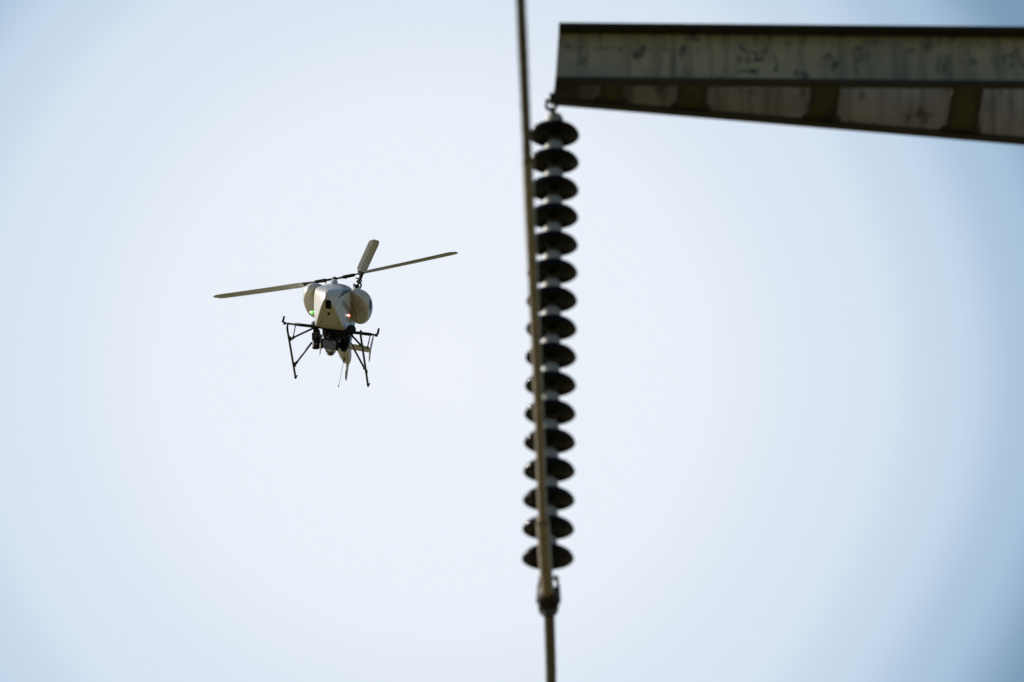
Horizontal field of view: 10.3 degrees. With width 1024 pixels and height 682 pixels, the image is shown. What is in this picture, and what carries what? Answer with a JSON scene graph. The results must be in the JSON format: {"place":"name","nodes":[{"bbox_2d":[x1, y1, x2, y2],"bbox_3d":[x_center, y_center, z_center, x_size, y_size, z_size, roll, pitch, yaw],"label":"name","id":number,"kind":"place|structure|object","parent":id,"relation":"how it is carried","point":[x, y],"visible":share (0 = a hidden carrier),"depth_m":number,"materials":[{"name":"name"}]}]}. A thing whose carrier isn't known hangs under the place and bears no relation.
{"place":"outdoors","nodes":[
{"label":"outdoors","id":0,"kind":"place"},
{"bbox_2d":[213,239,457,386],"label":"unmanned helicopter","id":1,"kind":"object","parent":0,"point":[335,310],"visible":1,"depth_m":64.54,"materials":[{"name":"white paint"},{"name":"black plastic"},{"name":"dark metal"}]},
{"bbox_2d":[0,0,1023,681],"label":"sky","id":2,"kind":"structure","parent":0,"point":[797,400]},
{"bbox_3d":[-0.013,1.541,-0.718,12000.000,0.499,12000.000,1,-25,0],"label":"ground","id":3,"kind":"structure","parent":0,"visible":0},
{"bbox_2d":[552,22,1023,144],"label":"power pylon","id":4,"kind":"object","parent":3,"relation":"on","point":[966,83],"visible":1,"depth_m":30.72,"materials":[{"name":"grey metal"}]},
{"bbox_2d":[522,93,579,569],"bbox_3d":[0.208,-0.055,30.226,0.294,2.737,0.273,1,-25,0],"label":"insulator string","id":5,"kind":"object","parent":4,"relation":"hanging from","point":[554,133],"visible":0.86,"depth_m":30.21,"materials":[{"name":"brown ceramic"}]},
{"bbox_2d":[536,569,560,616],"bbox_3d":[0.190,1.293,29.597,0.130,0.268,0.260,1,-25,0],"label":"suspension clamp","id":6,"kind":"object","parent":5,"relation":"hanging from","point":[548,606],"visible":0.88,"depth_m":29.51,"materials":[{"name":"grey metal"}]},
{"bbox_2d":[516,0,555,681],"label":"conductor wire","id":7,"kind":"object","parent":6,"relation":"hanging from","point":[544,551],"visible":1,"depth_m":26.65,"materials":[{"name":"metal"}]}
]}

